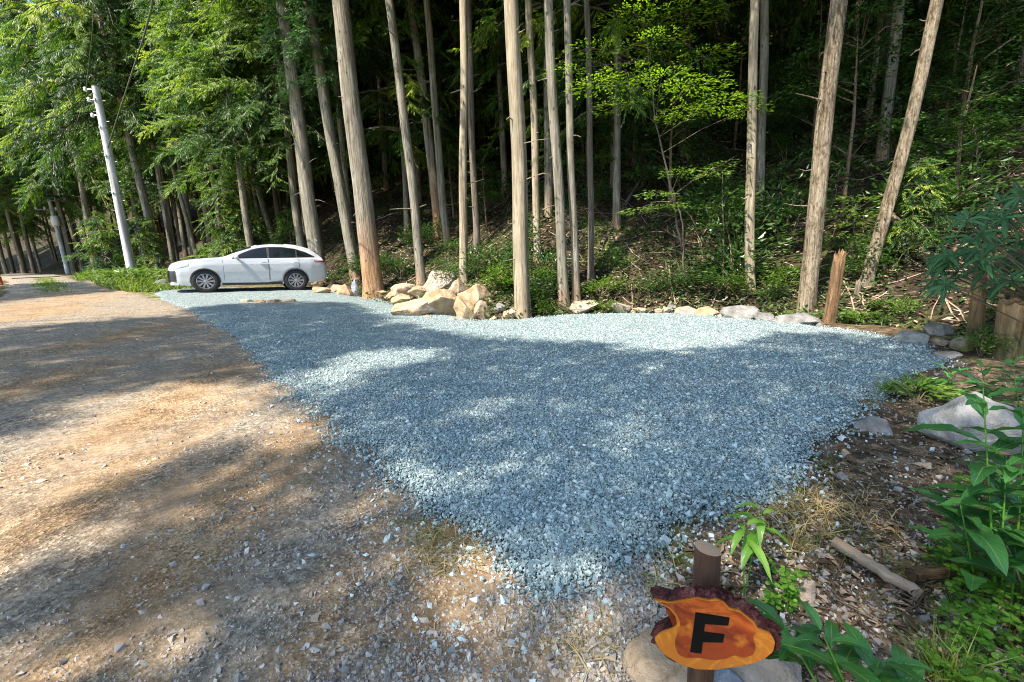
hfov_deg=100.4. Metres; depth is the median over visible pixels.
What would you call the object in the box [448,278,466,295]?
rock
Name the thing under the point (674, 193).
understory maple
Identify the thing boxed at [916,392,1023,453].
rock
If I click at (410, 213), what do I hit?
shrub
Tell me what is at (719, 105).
shrub
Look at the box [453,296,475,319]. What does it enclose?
rock
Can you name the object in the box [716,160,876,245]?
shrub
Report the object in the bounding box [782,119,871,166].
fallen log
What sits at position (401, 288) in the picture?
rock
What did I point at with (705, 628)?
letter sign
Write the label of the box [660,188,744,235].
shrub
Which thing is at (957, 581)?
clover cover
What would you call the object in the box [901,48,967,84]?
shrub
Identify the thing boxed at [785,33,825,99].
understory tree
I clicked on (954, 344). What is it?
rock
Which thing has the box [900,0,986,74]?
understory tree
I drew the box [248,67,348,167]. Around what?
slope cedar
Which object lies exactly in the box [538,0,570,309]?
cedar tree
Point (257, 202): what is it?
cedar tree
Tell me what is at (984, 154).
shrub
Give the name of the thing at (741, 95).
understory maple
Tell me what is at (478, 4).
slope cedar
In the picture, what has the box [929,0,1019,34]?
understory tree
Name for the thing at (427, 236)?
shrub
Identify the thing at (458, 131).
shrub
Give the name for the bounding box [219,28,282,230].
cedar tree
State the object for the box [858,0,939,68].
understory tree
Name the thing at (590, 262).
cedar tree
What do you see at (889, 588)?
verge litter
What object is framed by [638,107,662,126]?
shrub
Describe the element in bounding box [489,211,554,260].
shrub
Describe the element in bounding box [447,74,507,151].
understory tree
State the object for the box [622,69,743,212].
understory tree
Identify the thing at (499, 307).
rock
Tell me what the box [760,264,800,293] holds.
bush
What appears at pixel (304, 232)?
cedar tree
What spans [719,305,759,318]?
rock
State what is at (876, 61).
cedar tree
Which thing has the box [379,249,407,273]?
bush
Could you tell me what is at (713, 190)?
shrub
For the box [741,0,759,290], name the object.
cedar tree
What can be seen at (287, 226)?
young cedar
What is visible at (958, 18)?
understory tree
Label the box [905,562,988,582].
stick
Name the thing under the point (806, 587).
rock
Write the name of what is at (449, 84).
slope cedar
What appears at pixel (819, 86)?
understory tree
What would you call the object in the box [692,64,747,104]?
shrub
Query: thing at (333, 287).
rock
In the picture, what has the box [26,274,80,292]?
crown grass
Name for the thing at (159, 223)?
cedar tree
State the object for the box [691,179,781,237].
shrub
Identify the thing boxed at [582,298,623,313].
weed
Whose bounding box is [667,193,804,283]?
shrub
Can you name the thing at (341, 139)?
cedar tree
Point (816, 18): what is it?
slope cedar
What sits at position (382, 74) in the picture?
cedar tree
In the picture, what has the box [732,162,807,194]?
shrub
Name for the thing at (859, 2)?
slope cedar
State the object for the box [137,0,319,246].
tree
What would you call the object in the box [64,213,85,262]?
cedar tree
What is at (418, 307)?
rock
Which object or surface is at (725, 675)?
rock
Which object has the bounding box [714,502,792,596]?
leafy shoot
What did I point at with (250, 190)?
cedar tree
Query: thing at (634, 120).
understory tree
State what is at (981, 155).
shrub
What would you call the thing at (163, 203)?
cedar tree
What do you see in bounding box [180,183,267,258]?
young cedar
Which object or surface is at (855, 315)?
bush
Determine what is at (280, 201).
cedar tree
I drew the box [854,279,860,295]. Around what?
stump
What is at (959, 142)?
understory tree
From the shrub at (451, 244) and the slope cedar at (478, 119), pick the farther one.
the slope cedar at (478, 119)
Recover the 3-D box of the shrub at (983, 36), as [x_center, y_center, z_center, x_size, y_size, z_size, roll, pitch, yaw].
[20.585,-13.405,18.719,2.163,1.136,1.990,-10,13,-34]
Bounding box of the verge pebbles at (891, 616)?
[654,370,1023,681]
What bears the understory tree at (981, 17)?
on the ground at (50, 266)
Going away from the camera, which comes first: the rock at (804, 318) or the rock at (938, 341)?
the rock at (938, 341)
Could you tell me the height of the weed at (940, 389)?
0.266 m
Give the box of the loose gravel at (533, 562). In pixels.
[185,306,967,611]
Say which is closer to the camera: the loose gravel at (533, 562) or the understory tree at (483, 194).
the loose gravel at (533, 562)
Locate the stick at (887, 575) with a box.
[831,536,923,597]
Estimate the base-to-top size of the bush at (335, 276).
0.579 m
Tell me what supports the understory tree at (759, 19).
on the ground at (50, 266)
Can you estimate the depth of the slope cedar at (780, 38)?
27.20 m
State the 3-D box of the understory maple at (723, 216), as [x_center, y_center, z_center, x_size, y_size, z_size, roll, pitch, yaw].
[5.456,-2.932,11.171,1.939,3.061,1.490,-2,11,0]
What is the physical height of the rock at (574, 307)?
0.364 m
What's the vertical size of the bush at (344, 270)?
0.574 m
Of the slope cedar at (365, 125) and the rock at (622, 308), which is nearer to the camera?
the rock at (622, 308)
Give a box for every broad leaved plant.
[745,598,934,681]
[902,368,1023,609]
[904,356,1023,406]
[948,520,1023,589]
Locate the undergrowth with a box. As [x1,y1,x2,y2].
[308,65,1023,337]
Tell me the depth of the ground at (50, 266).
11.64 m
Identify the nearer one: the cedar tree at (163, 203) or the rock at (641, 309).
the rock at (641, 309)
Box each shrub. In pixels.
[325,215,356,235]
[337,247,400,275]
[367,152,400,176]
[369,146,400,171]
[370,165,400,192]
[391,152,426,173]
[395,218,434,247]
[397,203,427,218]
[398,212,451,245]
[425,260,474,285]
[434,124,478,153]
[435,234,458,253]
[443,148,468,176]
[456,131,493,150]
[467,141,495,170]
[467,203,493,220]
[468,143,496,164]
[469,168,499,190]
[476,119,509,134]
[479,171,527,200]
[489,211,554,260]
[506,115,543,144]
[507,241,569,277]
[527,133,574,157]
[528,153,566,177]
[528,179,566,197]
[541,152,606,189]
[577,172,612,196]
[577,181,612,206]
[593,246,637,270]
[599,117,675,163]
[621,159,668,187]
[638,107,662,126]
[639,142,718,192]
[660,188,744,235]
[662,193,715,219]
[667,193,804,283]
[675,158,745,192]
[676,168,745,215]
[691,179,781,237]
[692,50,725,72]
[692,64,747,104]
[693,93,747,121]
[693,180,772,206]
[696,88,737,104]
[701,94,757,129]
[702,150,738,168]
[708,57,742,87]
[711,109,746,137]
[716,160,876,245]
[723,60,796,102]
[726,97,812,152]
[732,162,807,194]
[739,71,799,112]
[765,125,812,167]
[766,99,814,136]
[775,95,857,137]
[786,60,867,95]
[787,135,889,180]
[791,115,861,156]
[792,65,877,104]
[794,93,861,120]
[807,106,848,133]
[817,22,889,65]
[819,64,869,93]
[839,92,957,152]
[841,222,945,274]
[845,23,876,64]
[845,59,936,101]
[848,57,911,96]
[850,63,897,100]
[850,140,1023,237]
[853,99,969,155]
[857,48,918,89]
[865,43,937,69]
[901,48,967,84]
[905,109,1023,169]
[906,80,962,108]
[921,129,1023,164]
[928,51,982,83]
[936,87,1023,117]
[937,100,1023,139]
[961,16,1004,47]
[972,32,1020,73]
[976,11,1022,55]
[976,21,1020,61]
[976,87,1023,116]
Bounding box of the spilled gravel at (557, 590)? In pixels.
[255,411,947,681]
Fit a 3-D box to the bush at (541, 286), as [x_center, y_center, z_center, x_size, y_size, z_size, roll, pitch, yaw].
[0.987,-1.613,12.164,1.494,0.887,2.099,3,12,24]
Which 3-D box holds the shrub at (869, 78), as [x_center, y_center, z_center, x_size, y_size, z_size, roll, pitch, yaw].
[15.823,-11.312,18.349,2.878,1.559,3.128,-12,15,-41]
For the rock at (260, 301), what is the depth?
12.01 m
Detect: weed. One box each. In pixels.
[533,298,562,313]
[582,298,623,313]
[865,370,980,401]
[955,323,1016,356]
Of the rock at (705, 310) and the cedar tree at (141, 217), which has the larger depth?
the cedar tree at (141, 217)
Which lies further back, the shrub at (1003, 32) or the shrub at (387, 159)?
the shrub at (387, 159)
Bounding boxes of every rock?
[155,279,169,286]
[240,299,253,301]
[254,299,265,302]
[266,299,281,302]
[281,298,295,301]
[312,287,330,292]
[327,283,341,291]
[336,284,353,295]
[351,279,359,295]
[390,283,415,295]
[390,298,435,315]
[391,293,411,303]
[407,286,425,297]
[422,289,456,315]
[423,270,455,291]
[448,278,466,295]
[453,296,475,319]
[457,284,492,311]
[474,300,490,319]
[494,302,505,311]
[503,308,515,317]
[568,300,597,313]
[609,302,630,312]
[622,627,687,681]
[633,307,648,312]
[653,306,670,312]
[667,301,674,311]
[675,306,696,313]
[694,306,718,315]
[713,668,742,681]
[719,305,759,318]
[729,658,801,681]
[757,312,773,320]
[774,313,821,325]
[796,578,815,603]
[834,471,847,480]
[841,449,849,457]
[853,416,892,435]
[893,331,929,345]
[911,462,931,469]
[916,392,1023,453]
[922,322,953,335]
[928,338,949,345]
[933,351,962,358]
[949,336,977,351]
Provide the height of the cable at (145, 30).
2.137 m
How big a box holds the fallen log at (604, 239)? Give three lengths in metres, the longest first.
8.728 x 0.162 x 0.159 m
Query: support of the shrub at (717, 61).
on the ground at (50, 266)
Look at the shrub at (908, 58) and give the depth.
20.46 m
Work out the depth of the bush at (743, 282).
10.99 m
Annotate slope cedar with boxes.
[193,125,296,199]
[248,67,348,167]
[259,103,350,188]
[309,0,484,233]
[316,85,378,150]
[333,61,397,158]
[341,44,422,163]
[357,73,390,160]
[374,57,450,131]
[411,0,573,191]
[426,25,472,129]
[426,38,475,129]
[432,0,482,141]
[441,0,668,216]
[444,5,540,150]
[457,1,579,150]
[459,0,647,150]
[474,0,636,183]
[520,0,745,231]
[521,0,692,187]
[542,0,711,157]
[578,0,817,155]
[707,0,826,62]
[707,4,749,54]
[714,0,794,37]
[738,0,904,160]
[784,0,827,34]
[787,0,911,88]
[817,0,861,40]
[856,0,923,48]
[913,0,1023,89]
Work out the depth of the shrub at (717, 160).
16.88 m
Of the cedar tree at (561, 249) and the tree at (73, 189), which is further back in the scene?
the tree at (73, 189)
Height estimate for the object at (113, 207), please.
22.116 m
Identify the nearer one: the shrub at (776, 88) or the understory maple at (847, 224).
the understory maple at (847, 224)
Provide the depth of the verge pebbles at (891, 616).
2.03 m
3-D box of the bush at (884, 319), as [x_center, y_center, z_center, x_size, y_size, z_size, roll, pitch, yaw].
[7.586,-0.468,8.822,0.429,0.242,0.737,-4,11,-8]
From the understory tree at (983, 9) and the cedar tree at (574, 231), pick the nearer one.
the cedar tree at (574, 231)
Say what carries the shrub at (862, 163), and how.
on the ground at (50, 266)
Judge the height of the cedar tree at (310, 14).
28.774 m
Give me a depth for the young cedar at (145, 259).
24.65 m
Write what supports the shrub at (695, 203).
on the ground at (50, 266)
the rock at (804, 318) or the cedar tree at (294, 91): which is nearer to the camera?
the rock at (804, 318)
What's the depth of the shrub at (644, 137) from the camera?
19.25 m
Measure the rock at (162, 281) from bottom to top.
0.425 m
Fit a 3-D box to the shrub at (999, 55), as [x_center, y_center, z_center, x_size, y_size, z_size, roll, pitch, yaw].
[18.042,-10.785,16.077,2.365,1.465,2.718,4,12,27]
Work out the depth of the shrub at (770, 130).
17.08 m
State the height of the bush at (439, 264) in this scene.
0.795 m
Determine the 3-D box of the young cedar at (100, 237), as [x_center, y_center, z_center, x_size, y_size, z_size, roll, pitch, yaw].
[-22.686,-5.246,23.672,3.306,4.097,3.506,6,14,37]
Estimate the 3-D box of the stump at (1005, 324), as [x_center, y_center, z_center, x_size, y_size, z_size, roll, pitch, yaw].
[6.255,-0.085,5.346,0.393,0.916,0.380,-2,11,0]
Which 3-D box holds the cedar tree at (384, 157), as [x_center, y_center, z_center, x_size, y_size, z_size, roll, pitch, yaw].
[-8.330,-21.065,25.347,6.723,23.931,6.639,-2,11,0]
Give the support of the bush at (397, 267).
on the ground at (50, 266)
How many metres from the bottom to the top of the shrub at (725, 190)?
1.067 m
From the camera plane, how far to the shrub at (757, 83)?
21.42 m
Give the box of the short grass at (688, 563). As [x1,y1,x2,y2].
[389,292,960,611]
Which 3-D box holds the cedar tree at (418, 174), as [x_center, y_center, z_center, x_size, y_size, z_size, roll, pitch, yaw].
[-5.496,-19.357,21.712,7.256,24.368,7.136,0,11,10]
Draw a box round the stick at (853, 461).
[838,446,856,464]
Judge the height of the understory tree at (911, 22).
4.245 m
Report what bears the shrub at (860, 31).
on the ground at (50, 266)
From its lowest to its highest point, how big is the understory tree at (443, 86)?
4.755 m
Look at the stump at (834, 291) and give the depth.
8.10 m
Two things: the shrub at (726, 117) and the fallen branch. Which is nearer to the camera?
the fallen branch
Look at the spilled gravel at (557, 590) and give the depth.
2.10 m
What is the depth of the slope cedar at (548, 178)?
15.66 m
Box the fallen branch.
[984,30,1023,59]
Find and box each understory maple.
[538,0,773,250]
[619,158,742,284]
[683,173,764,273]
[823,194,886,271]
[862,19,1023,120]
[890,114,1023,206]
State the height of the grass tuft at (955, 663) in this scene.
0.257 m
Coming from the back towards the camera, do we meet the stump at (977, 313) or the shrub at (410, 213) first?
the shrub at (410, 213)
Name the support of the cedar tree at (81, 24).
on the ground at (50, 266)
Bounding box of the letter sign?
[650,540,782,681]
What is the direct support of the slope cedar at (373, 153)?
on the ground at (50, 266)
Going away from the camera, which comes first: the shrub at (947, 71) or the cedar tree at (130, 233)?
the shrub at (947, 71)
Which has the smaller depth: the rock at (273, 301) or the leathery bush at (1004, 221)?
the leathery bush at (1004, 221)
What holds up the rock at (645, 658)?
on the dirt road at (56, 519)
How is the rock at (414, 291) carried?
on the ground at (50, 266)
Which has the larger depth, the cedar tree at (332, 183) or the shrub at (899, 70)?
the cedar tree at (332, 183)
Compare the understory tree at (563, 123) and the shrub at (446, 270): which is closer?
the shrub at (446, 270)
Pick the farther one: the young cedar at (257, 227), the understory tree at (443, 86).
the understory tree at (443, 86)
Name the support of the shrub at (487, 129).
on the ground at (50, 266)
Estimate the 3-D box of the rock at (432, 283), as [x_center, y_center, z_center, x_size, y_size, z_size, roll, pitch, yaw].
[-2.359,-1.879,14.093,1.137,0.912,0.866,-2,11,0]
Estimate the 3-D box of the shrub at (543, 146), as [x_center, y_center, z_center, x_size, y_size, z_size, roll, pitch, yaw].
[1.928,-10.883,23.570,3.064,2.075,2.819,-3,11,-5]
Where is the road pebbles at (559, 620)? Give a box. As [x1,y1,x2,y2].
[0,316,675,681]
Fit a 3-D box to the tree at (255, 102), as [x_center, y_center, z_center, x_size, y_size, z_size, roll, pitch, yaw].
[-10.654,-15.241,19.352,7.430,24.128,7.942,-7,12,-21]
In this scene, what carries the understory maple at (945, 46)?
on the ground at (50, 266)
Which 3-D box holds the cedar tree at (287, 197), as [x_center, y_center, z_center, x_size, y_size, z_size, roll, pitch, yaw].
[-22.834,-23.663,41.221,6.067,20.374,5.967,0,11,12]
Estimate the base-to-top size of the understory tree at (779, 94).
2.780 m
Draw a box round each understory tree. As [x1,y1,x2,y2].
[386,101,449,186]
[414,124,488,217]
[429,77,454,124]
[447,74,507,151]
[457,147,509,226]
[537,74,634,180]
[538,113,635,183]
[593,67,673,167]
[622,41,680,131]
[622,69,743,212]
[638,11,724,137]
[648,80,727,186]
[692,39,797,147]
[693,52,738,85]
[707,1,769,69]
[709,18,748,69]
[713,64,743,93]
[721,0,779,40]
[722,91,799,149]
[734,0,796,81]
[737,66,808,115]
[744,2,887,151]
[744,34,801,82]
[766,0,936,218]
[781,48,864,115]
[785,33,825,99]
[791,4,857,63]
[800,35,851,87]
[816,0,877,33]
[823,31,869,72]
[847,33,874,68]
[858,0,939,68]
[860,0,945,61]
[867,0,1023,135]
[880,0,990,92]
[882,65,1023,193]
[883,0,1023,147]
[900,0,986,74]
[901,0,1020,49]
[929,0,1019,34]
[936,0,1023,74]
[1004,68,1023,82]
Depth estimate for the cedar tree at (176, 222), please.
43.67 m
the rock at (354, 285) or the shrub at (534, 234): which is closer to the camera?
the shrub at (534, 234)
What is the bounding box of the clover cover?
[761,470,1023,681]
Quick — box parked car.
[167,243,326,292]
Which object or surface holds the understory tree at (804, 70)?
on the ground at (50, 266)
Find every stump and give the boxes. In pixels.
[822,249,845,323]
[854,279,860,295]
[965,249,987,347]
[988,297,1023,360]
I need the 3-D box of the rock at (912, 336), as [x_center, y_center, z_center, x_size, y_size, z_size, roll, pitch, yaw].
[5.885,-0.025,6.280,0.372,0.220,0.318,-2,11,0]
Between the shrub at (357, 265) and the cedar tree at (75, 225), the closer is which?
the shrub at (357, 265)
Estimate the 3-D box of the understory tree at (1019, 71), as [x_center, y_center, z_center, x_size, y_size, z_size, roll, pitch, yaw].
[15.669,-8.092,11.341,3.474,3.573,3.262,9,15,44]
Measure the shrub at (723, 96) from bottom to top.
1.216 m
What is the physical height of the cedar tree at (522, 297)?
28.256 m
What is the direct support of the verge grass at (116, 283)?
on the ground at (50, 266)
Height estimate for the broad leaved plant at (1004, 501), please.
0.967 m
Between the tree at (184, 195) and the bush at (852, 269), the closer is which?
the bush at (852, 269)
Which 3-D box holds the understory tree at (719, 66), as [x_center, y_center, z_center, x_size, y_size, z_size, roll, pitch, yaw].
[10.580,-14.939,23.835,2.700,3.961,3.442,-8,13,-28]
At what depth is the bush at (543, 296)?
11.62 m
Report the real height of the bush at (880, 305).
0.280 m
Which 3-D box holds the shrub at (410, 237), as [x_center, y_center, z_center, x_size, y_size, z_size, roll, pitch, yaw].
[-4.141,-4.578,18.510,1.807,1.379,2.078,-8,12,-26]
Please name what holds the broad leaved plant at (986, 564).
on the ground at (50, 266)
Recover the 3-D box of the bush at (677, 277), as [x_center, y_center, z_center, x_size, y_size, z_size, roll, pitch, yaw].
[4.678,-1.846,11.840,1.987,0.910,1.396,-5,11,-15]
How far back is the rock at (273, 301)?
12.06 m
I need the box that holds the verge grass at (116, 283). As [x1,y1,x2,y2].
[70,268,194,292]
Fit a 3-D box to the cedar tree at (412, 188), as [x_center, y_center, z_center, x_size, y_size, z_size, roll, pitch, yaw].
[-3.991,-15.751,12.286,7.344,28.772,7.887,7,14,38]
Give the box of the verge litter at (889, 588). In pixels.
[656,348,1023,681]
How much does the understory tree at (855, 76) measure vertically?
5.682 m
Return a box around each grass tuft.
[774,521,823,553]
[883,605,1021,681]
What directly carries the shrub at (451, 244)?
on the ground at (50, 266)
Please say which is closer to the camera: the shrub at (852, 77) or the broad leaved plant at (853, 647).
the broad leaved plant at (853, 647)
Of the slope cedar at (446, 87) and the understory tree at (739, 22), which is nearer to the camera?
the understory tree at (739, 22)
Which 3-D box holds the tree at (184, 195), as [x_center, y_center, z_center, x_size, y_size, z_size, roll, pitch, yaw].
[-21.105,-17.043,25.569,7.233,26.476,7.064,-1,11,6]
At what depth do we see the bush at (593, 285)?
12.20 m
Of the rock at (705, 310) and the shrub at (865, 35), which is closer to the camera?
the rock at (705, 310)
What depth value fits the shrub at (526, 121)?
25.47 m
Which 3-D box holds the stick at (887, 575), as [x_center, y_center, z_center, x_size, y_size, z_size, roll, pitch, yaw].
[1.668,1.039,1.971,0.069,0.060,0.365,12,6,-19]
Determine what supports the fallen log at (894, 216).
on the ground at (50, 266)
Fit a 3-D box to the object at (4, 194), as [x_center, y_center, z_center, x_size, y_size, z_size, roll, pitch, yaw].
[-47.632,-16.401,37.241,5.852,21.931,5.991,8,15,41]
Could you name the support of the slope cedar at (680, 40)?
on the ground at (50, 266)
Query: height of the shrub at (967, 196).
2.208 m
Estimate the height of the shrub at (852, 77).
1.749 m
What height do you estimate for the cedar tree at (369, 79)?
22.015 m
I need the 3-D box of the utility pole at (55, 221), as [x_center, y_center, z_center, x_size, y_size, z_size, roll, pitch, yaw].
[-39.769,-9.670,37.051,2.264,8.092,0.731,-9,13,-32]
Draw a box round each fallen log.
[600,151,656,246]
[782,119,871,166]
[891,212,932,263]
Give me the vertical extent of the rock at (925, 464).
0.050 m
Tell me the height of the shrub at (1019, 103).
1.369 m
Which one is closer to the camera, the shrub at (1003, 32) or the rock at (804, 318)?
the rock at (804, 318)
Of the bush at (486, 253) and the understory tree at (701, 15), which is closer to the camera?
the bush at (486, 253)
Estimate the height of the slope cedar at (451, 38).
21.576 m
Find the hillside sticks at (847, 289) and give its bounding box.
[347,70,1023,337]
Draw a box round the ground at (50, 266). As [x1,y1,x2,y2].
[0,0,1023,681]
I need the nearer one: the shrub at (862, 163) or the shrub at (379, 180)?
the shrub at (862, 163)
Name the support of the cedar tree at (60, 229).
on the ground at (50, 266)
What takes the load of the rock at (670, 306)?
on the ground at (50, 266)
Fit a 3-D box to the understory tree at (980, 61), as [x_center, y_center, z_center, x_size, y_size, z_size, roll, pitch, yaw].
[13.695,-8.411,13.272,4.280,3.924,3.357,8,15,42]
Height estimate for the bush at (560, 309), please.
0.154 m
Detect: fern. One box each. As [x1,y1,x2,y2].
[88,265,155,280]
[88,267,125,273]
[127,273,166,281]
[144,265,167,274]
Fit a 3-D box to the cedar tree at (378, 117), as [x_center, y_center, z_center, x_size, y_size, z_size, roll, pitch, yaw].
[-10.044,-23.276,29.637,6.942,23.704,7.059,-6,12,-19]
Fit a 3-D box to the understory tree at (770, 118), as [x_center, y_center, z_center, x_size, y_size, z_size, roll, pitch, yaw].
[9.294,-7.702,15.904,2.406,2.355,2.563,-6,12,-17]
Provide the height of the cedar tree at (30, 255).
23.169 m
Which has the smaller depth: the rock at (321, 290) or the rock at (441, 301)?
the rock at (441, 301)
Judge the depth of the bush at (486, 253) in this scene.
13.57 m
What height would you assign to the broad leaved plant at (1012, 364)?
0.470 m
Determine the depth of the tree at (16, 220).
48.05 m
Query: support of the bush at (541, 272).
on the ground at (50, 266)
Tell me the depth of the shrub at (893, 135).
13.32 m
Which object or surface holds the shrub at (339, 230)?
on the ground at (50, 266)
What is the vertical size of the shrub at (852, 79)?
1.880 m
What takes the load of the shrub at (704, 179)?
on the ground at (50, 266)
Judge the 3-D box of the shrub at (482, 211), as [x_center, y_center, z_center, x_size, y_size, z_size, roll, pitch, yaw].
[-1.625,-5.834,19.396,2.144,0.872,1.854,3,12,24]
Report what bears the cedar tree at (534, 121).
on the ground at (50, 266)
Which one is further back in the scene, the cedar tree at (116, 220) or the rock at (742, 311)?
the cedar tree at (116, 220)
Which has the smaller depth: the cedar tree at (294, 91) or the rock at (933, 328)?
the rock at (933, 328)
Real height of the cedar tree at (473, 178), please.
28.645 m
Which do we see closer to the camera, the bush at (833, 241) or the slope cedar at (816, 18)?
the bush at (833, 241)
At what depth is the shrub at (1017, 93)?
13.18 m
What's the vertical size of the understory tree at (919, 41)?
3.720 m
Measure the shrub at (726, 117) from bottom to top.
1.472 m
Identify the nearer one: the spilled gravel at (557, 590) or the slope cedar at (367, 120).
the spilled gravel at (557, 590)
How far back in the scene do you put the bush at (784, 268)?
10.79 m
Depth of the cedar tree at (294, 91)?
17.42 m
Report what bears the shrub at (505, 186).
on the ground at (50, 266)
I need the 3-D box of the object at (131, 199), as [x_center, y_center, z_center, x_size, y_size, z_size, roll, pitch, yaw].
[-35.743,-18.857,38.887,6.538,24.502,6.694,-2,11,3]
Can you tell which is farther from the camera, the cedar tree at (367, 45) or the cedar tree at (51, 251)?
the cedar tree at (51, 251)
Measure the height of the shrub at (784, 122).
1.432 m
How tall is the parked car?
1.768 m
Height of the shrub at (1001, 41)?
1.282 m
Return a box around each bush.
[326,268,341,280]
[336,264,347,272]
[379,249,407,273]
[381,249,414,280]
[425,254,452,270]
[454,245,498,278]
[455,235,512,274]
[479,256,512,289]
[488,273,513,286]
[509,282,556,306]
[527,270,570,298]
[529,266,556,277]
[549,307,569,311]
[580,273,635,298]
[629,270,668,294]
[644,258,708,288]
[681,263,775,291]
[693,258,783,279]
[724,269,757,293]
[735,282,795,299]
[759,265,800,276]
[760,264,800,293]
[822,231,869,254]
[822,253,887,276]
[837,308,882,322]
[864,297,901,308]
[865,314,894,323]
[881,295,926,318]
[914,181,1023,323]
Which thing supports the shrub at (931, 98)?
on the ground at (50, 266)
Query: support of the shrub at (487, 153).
on the ground at (50, 266)
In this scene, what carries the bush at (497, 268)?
on the ground at (50, 266)
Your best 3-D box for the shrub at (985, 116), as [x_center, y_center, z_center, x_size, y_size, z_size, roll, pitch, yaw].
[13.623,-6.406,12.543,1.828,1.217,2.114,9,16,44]
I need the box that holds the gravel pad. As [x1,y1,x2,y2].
[154,287,947,576]
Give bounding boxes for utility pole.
[30,181,70,273]
[83,86,135,268]
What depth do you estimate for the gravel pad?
5.52 m
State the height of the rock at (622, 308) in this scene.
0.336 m
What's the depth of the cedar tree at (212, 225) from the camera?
30.64 m
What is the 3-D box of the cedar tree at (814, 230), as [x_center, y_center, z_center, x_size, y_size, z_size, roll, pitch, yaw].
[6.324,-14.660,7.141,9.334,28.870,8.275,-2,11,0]
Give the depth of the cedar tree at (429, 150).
18.58 m
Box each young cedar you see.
[60,209,140,276]
[112,214,174,270]
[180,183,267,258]
[210,189,278,253]
[264,206,306,244]
[857,158,959,275]
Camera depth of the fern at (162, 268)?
18.48 m
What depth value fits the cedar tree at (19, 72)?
26.97 m
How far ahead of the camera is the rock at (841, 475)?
2.77 m
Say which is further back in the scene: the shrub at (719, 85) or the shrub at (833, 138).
the shrub at (719, 85)
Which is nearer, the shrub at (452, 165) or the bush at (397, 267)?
the bush at (397, 267)
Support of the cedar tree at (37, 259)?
on the ground at (50, 266)
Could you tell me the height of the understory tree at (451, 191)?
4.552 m
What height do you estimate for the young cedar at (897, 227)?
2.602 m
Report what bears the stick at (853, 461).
on the ground at (50, 266)
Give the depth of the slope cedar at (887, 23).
21.02 m
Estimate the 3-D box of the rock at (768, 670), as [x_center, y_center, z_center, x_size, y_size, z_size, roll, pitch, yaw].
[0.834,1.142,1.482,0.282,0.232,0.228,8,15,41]
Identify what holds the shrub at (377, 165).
on the ground at (50, 266)
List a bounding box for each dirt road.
[0,273,67,280]
[0,277,655,681]
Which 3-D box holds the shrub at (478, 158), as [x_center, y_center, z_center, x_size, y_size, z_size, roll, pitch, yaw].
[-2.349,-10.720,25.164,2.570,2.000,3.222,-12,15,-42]
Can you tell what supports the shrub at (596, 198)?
on the ground at (50, 266)
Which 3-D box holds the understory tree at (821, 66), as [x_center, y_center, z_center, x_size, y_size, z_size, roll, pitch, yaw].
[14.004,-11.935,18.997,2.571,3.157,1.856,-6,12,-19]
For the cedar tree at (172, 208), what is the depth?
56.55 m
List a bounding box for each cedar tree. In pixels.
[0,0,153,270]
[0,0,206,269]
[0,52,62,273]
[26,63,119,266]
[29,203,42,272]
[42,216,53,258]
[44,211,57,260]
[45,204,66,255]
[48,0,217,263]
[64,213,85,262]
[104,141,147,248]
[106,0,272,252]
[108,208,115,234]
[111,196,119,237]
[114,0,278,242]
[122,144,194,245]
[123,203,132,238]
[144,120,219,256]
[150,198,160,239]
[155,206,161,230]
[158,131,198,258]
[170,167,184,232]
[174,192,188,256]
[178,0,373,284]
[187,146,218,254]
[206,4,340,235]
[219,0,394,281]
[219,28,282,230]
[246,173,258,234]
[249,69,292,238]
[253,0,412,223]
[271,114,282,210]
[283,163,289,202]
[301,7,401,76]
[329,80,357,189]
[332,0,458,298]
[332,59,373,139]
[351,47,392,187]
[357,47,390,178]
[373,13,410,191]
[374,0,479,202]
[385,0,426,285]
[398,0,483,153]
[403,0,455,237]
[421,0,451,244]
[432,0,475,175]
[452,0,482,284]
[453,0,480,252]
[482,0,554,263]
[504,0,544,318]
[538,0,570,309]
[564,0,588,301]
[578,0,609,281]
[600,42,607,128]
[697,5,707,129]
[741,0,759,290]
[755,0,768,208]
[784,0,847,314]
[859,0,943,288]
[864,3,883,119]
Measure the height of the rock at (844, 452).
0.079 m
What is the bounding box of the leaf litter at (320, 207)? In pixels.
[256,1,1023,327]
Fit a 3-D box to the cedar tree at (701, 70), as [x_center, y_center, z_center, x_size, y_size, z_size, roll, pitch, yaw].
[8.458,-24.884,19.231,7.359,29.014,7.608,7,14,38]
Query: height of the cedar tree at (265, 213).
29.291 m
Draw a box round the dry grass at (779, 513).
[237,291,954,681]
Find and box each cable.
[48,90,87,177]
[86,0,93,86]
[107,0,153,147]

